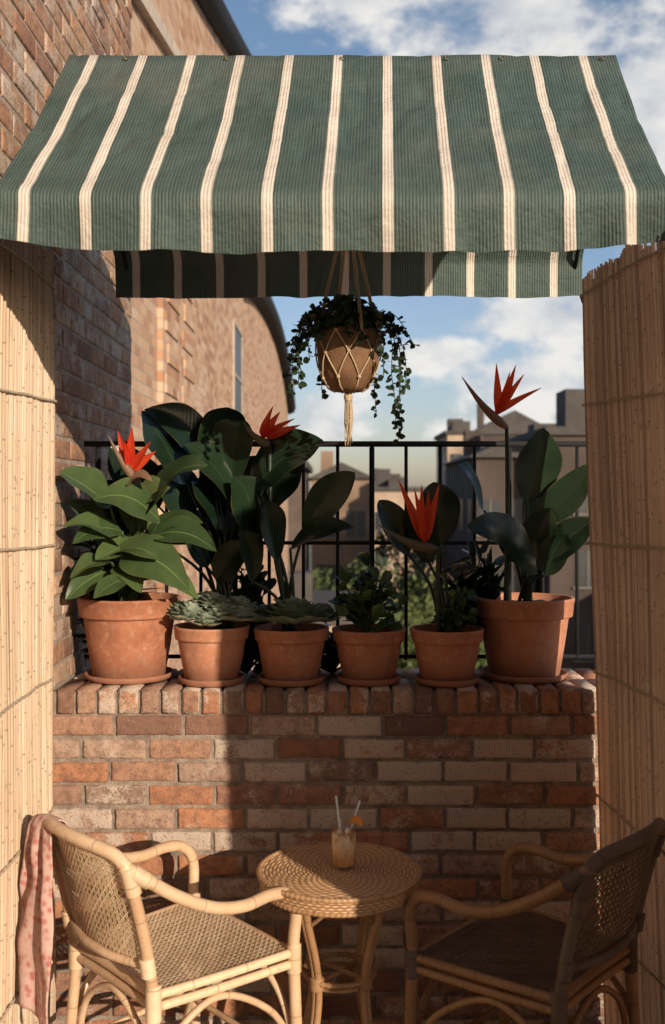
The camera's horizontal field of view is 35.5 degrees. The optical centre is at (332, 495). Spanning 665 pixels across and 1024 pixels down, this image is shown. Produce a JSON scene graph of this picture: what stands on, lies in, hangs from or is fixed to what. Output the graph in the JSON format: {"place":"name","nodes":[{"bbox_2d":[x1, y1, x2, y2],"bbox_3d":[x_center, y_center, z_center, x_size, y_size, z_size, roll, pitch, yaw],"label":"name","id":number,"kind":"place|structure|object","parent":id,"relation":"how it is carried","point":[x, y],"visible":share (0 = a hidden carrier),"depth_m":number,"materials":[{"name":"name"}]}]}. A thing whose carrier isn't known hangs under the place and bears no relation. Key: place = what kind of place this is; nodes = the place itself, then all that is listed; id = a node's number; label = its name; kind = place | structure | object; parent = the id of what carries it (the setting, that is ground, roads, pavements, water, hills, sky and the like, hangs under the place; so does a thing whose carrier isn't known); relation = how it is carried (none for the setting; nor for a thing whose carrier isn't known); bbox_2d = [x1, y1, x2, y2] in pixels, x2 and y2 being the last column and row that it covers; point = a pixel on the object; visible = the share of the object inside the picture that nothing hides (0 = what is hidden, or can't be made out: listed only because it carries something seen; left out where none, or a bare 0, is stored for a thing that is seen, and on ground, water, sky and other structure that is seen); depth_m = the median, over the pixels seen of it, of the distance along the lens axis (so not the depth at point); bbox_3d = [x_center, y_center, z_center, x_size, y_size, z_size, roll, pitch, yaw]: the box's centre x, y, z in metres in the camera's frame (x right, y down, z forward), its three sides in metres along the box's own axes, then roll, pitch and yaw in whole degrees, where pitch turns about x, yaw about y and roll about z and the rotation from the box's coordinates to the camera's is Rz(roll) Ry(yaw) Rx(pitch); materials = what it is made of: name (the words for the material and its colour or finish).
{"place":"outdoors","nodes":[
{"label":"outdoors","id":0,"kind":"place"},
{"bbox_2d":[131,0,287,669],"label":"walls","id":1,"kind":"structure","parent":0,"point":[189,27],"depth_m":12.48,"materials":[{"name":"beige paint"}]},
{"bbox_2d":[132,0,181,55],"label":"stone band","id":2,"kind":"object","parent":1,"relation":"attached to","point":[147,10],"visible":0.44,"depth_m":8.60,"materials":[{"name":"beige stone"}]},
{"bbox_2d":[157,298,194,669],"bbox_3d":[-1.476,4.950,9.900,0.087,17.900,2.000,0,0,0],"label":"pilaster","id":3,"kind":"object","parent":1,"relation":"attached to","point":[175,350],"visible":0.21,"depth_m":9.57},
{"bbox_2d":[233,319,242,413],"bbox_3d":[-1.490,-1.830,16.350,0.033,1.660,1.420,0,0,0],"label":"window","id":4,"kind":"structure","parent":1,"relation":"attached to","point":[237,369],"depth_m":16.27,"materials":[{"name":"grey glass"}]},
{"bbox_2d":[196,0,295,413],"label":"gutter","id":5,"kind":"object","parent":1,"relation":"attached to","point":[221,21],"visible":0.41,"depth_m":15.61,"materials":[{"name":"black metal"}]},
{"bbox_2d":[288,461,312,570],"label":"city building","id":6,"kind":"structure","parent":0,"point":[294,513],"depth_m":52.00,"materials":[{"name":"beige concrete"}]},
{"bbox_2d":[305,551,308,570],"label":"windows","id":7,"kind":"structure","parent":6,"relation":"in","point":[308,551],"depth_m":60.74,"materials":[{"name":"glass"}]},
{"bbox_2d":[309,545,311,570],"bbox_3d":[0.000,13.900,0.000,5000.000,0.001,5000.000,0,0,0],"label":"ground","id":8,"kind":"structure","parent":0,"point":[310,557],"depth_m":233.18,"materials":[{"name":"grey"}]},
{"bbox_2d":[0,0,130,690],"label":"brick wall","id":9,"kind":"structure","parent":8,"relation":"on","point":[60,415],"depth_m":4.34,"materials":[{"name":"brown brick"}]},
{"bbox_2d":[0,0,132,686],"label":"wall bricks","id":10,"kind":"object","parent":9,"relation":"attached to","point":[66,340],"depth_m":4.30,"materials":[{"name":"brown brick"}]},
{"bbox_2d":[288,571,352,668],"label":"city building","id":11,"kind":"structure","parent":8,"relation":"on","point":[318,596],"depth_m":36.87,"materials":[{"name":"grey concrete"}]},
{"bbox_2d":[53,670,603,1023],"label":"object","id":12,"kind":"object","parent":8,"relation":"on","point":[308,829],"visible":0.2,"depth_m":4.01,"materials":[{"name":"brown brick"}]},
{"bbox_2d":[57,668,596,714],"bbox_3d":[0.112,0.792,4.241,2.345,0.098,0.504,0,0,0],"label":"rowlock coping","id":13,"kind":"object","parent":12,"relation":"on","point":[359,698],"visible":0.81,"depth_m":4.00,"materials":[{"name":"brick"}]},
{"bbox_2d":[77,592,180,684],"bbox_3d":[-0.830,0.576,4.250,0.418,0.332,0.416,0,0,0],"label":"terracotta pot","id":14,"kind":"object","parent":13,"relation":"on","point":[128,642],"visible":0.94,"depth_m":4.10,"materials":[{"name":"ceramic"}]},
{"bbox_2d":[71,504,159,652],"bbox_3d":[-0.939,0.340,4.363,0.388,0.808,0.362,0,0,35],"label":"dark shrub","id":15,"kind":"object","parent":14,"relation":"in","point":[112,596],"visible":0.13,"depth_m":4.31,"materials":[{"name":"green plant"}]},
{"bbox_2d":[59,427,216,600],"bbox_3d":[-0.746,0.088,4.099,0.601,0.716,0.374,0,0,0],"label":"bird of paradise plant","id":16,"kind":"object","parent":14,"relation":"on","point":[151,552],"visible":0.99,"depth_m":4.04,"materials":[{"name":"green plant"}]},
{"bbox_2d":[174,621,249,686],"bbox_3d":[-0.482,0.628,4.150,0.303,0.227,0.303,0,0,0],"label":"terracotta pot","id":17,"kind":"object","parent":13,"relation":"on","point":[211,656],"visible":0.98,"depth_m":4.04,"materials":[{"name":"ceramic"}]},
{"bbox_2d":[90,402,267,628],"bbox_3d":[-0.601,0.080,4.248,0.794,0.928,0.284,0,0,0],"label":"bird of paradise plant","id":18,"kind":"object","parent":17,"relation":"on","point":[220,492],"visible":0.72,"depth_m":4.25,"materials":[{"name":"green plant"}]},
{"bbox_2d":[165,590,257,625],"bbox_3d":[-0.485,0.441,4.128,0.395,0.123,0.330,0,0,0],"label":"echeveria succulent","id":19,"kind":"object","parent":17,"relation":"in","point":[208,608],"visible":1,"depth_m":4.05,"materials":[{"name":"green plant"}]},
{"bbox_2d":[231,564,280,673],"bbox_3d":[-0.379,0.484,4.362,0.410,0.523,0.317,0,0,0],"label":"dark shrub","id":20,"kind":"object","parent":13,"relation":"on","point":[251,590],"visible":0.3,"depth_m":4.33,"materials":[{"name":"green plant"}]},
{"bbox_2d":[253,623,328,686],"bbox_3d":[-0.164,0.632,4.151,0.303,0.220,0.305,0,0,0],"label":"terracotta pot","id":21,"kind":"object","parent":13,"relation":"on","point":[290,658],"visible":0.98,"depth_m":4.04,"materials":[{"name":"ceramic"}]},
{"bbox_2d":[238,407,354,630],"bbox_3d":[-0.140,0.096,4.182,0.461,0.913,0.246,0,0,0],"label":"bird of paradise plant","id":22,"kind":"object","parent":21,"relation":"on","point":[283,455],"visible":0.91,"depth_m":4.17,"materials":[{"name":"green plant"}]},
{"bbox_2d":[252,596,340,623],"bbox_3d":[-0.156,0.451,4.101,0.386,0.107,0.335,0,0,0],"label":"echeveria succulent","id":23,"kind":"object","parent":21,"relation":"in","point":[293,610],"visible":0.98,"depth_m":4.05,"materials":[{"name":"green plant"}]},
{"bbox_2d":[319,622,340,673],"bbox_3d":[-0.009,0.629,4.360,0.308,0.236,0.282,0,0,0],"label":"dark shrub","id":24,"kind":"object","parent":13,"relation":"on","point":[330,662],"visible":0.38,"depth_m":4.33,"materials":[{"name":"black plant"}]},
{"bbox_2d":[84,441,594,659],"bbox_3d":[0.100,0.257,4.440,2.320,0.982,0.022,0,0,0],"label":"metal railing","id":25,"kind":"object","parent":13,"relation":"on","point":[371,542],"visible":0.34,"depth_m":4.43,"materials":[{"name":"black metal"}]},
{"bbox_2d":[332,624,405,686],"bbox_3d":[0.145,0.635,4.161,0.297,0.214,0.295,0,0,0],"label":"terracotta pot","id":26,"kind":"object","parent":13,"relation":"on","point":[368,659],"visible":0.92,"depth_m":4.05,"materials":[{"name":"ceramic"}]},
{"bbox_2d":[328,550,406,631],"bbox_3d":[0.152,0.382,4.169,0.255,0.347,0.297,0,0,30],"label":"jade plant","id":27,"kind":"object","parent":26,"relation":"on","point":[366,608],"visible":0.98,"depth_m":4.12,"materials":[{"name":"green plant"}]},
{"bbox_2d":[410,623,483,687],"bbox_3d":[0.455,0.633,4.140,0.295,0.217,0.297,0,0,0],"label":"terracotta pot","id":28,"kind":"object","parent":13,"relation":"on","point":[446,659],"visible":0.95,"depth_m":4.04,"materials":[{"name":"ceramic"}]},
{"bbox_2d":[377,479,459,631],"bbox_3d":[0.347,0.243,4.130,0.345,0.619,0.309,0,0,0],"label":"bird of paradise plant","id":29,"kind":"object","parent":28,"relation":"in","point":[425,529],"visible":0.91,"depth_m":4.21,"materials":[{"name":"green plant"}]},
{"bbox_2d":[433,586,478,631],"bbox_3d":[0.489,0.456,4.137,0.183,0.201,0.195,0,0,0],"label":"leafy shrub","id":30,"kind":"object","parent":28,"relation":"on","point":[452,618],"visible":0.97,"depth_m":4.11,"materials":[{"name":"green plant"}]},
{"bbox_2d":[429,537,510,634],"bbox_3d":[0.579,0.398,4.330,0.345,0.453,0.345,0,0,27],"label":"dark shrub","id":31,"kind":"object","parent":28,"relation":"in","point":[486,585],"visible":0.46,"depth_m":4.32,"materials":[{"name":"green plant"}]},
{"bbox_2d":[475,592,574,683],"bbox_3d":[0.785,0.578,4.265,0.408,0.329,0.405,0,0,0],"label":"terracotta pot","id":32,"kind":"object","parent":13,"relation":"on","point":[524,642],"visible":0.91,"depth_m":4.12,"materials":[{"name":"ceramic"}]},
{"bbox_2d":[457,363,588,600],"bbox_3d":[0.756,-0.038,4.174,0.514,0.976,0.277,0,0,-11],"label":"bird of paradise plant","id":33,"kind":"object","parent":32,"relation":"on","point":[549,536],"visible":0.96,"depth_m":4.16,"materials":[{"name":"green plant"}]},
{"bbox_2d":[53,715,603,1023],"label":"brick courses","id":34,"kind":"object","parent":12,"relation":"attached to","point":[404,818],"visible":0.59,"depth_m":4.00,"materials":[{"name":"red brick"}]},
{"bbox_2d":[307,451,375,589],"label":"city building","id":35,"kind":"structure","parent":8,"relation":"on","point":[354,511],"depth_m":60.00,"materials":[{"name":"beige concrete"}]},
{"bbox_2d":[317,511,366,589],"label":"windows","id":36,"kind":"structure","parent":35,"relation":"in","point":[356,519],"depth_m":59.96,"materials":[{"name":"glass"}]},
{"bbox_2d":[434,419,484,569],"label":"city building","id":37,"kind":"structure","parent":8,"relation":"on","point":[456,428],"depth_m":97.50,"materials":[{"name":"beige concrete"}]},
{"bbox_2d":[437,454,461,471],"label":"windows","id":38,"kind":"structure","parent":37,"relation":"in","point":[452,456],"depth_m":94.96,"materials":[{"name":"glass"}]},
{"bbox_2d":[442,430,535,659],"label":"city building","id":39,"kind":"structure","parent":8,"relation":"on","point":[490,467],"depth_m":46.00,"materials":[{"name":"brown concrete"}]},
{"bbox_2d":[447,499,532,659],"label":"windows","id":40,"kind":"structure","parent":39,"relation":"in","point":[489,505],"depth_m":45.96,"materials":[{"name":"grey glass"}]},
{"bbox_2d":[475,404,538,447],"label":"city building","id":41,"kind":"structure","parent":8,"relation":"on","point":[517,422],"depth_m":119.70,"materials":[{"name":"beige concrete"}]},
{"bbox_2d":[502,389,594,669],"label":"city building","id":42,"kind":"structure","parent":8,"relation":"on","point":[569,425],"depth_m":44.00,"materials":[{"name":"grey concrete"}]},
{"bbox_2d":[539,495,594,662],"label":"windows","id":43,"kind":"structure","parent":42,"relation":"in","point":[586,631],"depth_m":43.95,"materials":[{"name":"grey glass"}]},
{"bbox_2d":[313,566,335,589],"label":"tree","id":44,"kind":"object","parent":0,"point":[325,581],"visible":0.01,"depth_m":46.28,"materials":[{"name":"green plant"}]},
{"bbox_2d":[0,54,664,302],"bbox_3d":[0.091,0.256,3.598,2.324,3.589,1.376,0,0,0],"label":"striped awning","id":45,"kind":"object","parent":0,"point":[248,176],"visible":0.99,"depth_m":3.18,"materials":[{"name":"fabric"}]},
{"bbox_2d":[282,250,419,445],"bbox_3d":[0.058,-0.839,3.626,0.384,1.332,0.394,0,0,43],"label":"hanging macrame planter","id":46,"kind":"object","parent":45,"relation":"hanging from","point":[345,332],"visible":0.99,"depth_m":3.57,"materials":[{"name":"beige ceramic"}]},
{"bbox_2d":[333,598,426,669],"bbox_3d":[1.399,8.760,35.773,4.799,10.330,4.910,0,0,0],"label":"tree","id":47,"kind":"object","parent":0,"point":[409,662],"visible":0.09,"depth_m":34.49,"materials":[{"name":"green plant"}]},
{"bbox_2d":[339,553,444,638],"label":"tree","id":48,"kind":"object","parent":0,"point":[417,573],"visible":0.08,"depth_m":49.90,"materials":[{"name":"green plant"}]},
{"bbox_2d":[375,469,435,632],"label":"city building","id":49,"kind":"structure","parent":0,"point":[387,486],"depth_m":88.00,"materials":[{"name":"beige concrete"}]},
{"bbox_2d":[375,512,426,601],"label":"windows","id":50,"kind":"structure","parent":49,"relation":"in","point":[377,520],"depth_m":87.95,"materials":[{"name":"glass"}]},
{"bbox_2d":[375,529,444,615],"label":"tree","id":51,"kind":"object","parent":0,"point":[390,548],"visible":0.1,"depth_m":61.91,"materials":[{"name":"green plant"}]},
{"bbox_2d":[223,0,664,490],"label":"sky","id":52,"kind":"structure","parent":0,"point":[457,337],"materials":[{"name":"blue"}]},
{"bbox_2d":[398,567,512,667],"bbox_3d":[4.465,8.304,40.429,5.256,11.245,5.689,0,0,39],"label":"tree","id":53,"kind":"object","parent":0,"point":[425,604],"depth_m":39.48,"materials":[{"name":"green plant"}]},
{"bbox_2d":[475,642,486,669],"bbox_3d":[6.049,9.405,37.246,4.624,9.053,4.832,0,0,24],"label":"tree","id":54,"kind":"object","parent":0,"point":[481,663],"visible":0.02,"depth_m":36.82,"materials":[{"name":"green plant"}]},
{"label":"terrace floor","id":55,"kind":"structure","parent":0,"visible":0},
{"bbox_2d":[0,238,56,1023],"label":"bamboo screen","id":56,"kind":"object","parent":55,"relation":"on","point":[28,401],"visible":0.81,"depth_m":3.44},
{"bbox_2d":[44,816,301,1023],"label":"rattan chair","id":57,"kind":"object","parent":55,"relation":"on","point":[95,952],"visible":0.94,"depth_m":3.25,"materials":[{"name":"wicker"}]},
{"bbox_2d":[17,813,83,1023],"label":"pink towel","id":58,"kind":"object","parent":57,"relation":"on","point":[35,941],"visible":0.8,"depth_m":3.27,"materials":[{"name":"pink fabric"}]},
{"bbox_2d":[256,841,421,1023],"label":"rattan table","id":59,"kind":"object","parent":55,"relation":"on","point":[378,882],"visible":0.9,"depth_m":3.40,"materials":[{"name":"beige wicker"}]},
{"bbox_2d":[332,795,362,867],"bbox_3d":[0.048,1.129,3.500,0.110,0.240,0.090,0,0,0],"label":"iced coffee glass","id":60,"kind":"object","parent":59,"relation":"on","point":[343,845],"visible":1,"depth_m":3.47,"materials":[{"name":"brown"}]},
{"bbox_2d":[404,817,664,1023],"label":"rattan chair","id":61,"kind":"object","parent":55,"relation":"on","point":[582,969],"visible":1,"depth_m":3.23,"materials":[{"name":"brown wicker"}]},
{"bbox_2d":[580,241,664,1023],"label":"bamboo screen","id":62,"kind":"object","parent":55,"relation":"on","point":[623,301],"visible":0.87,"depth_m":3.60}
]}

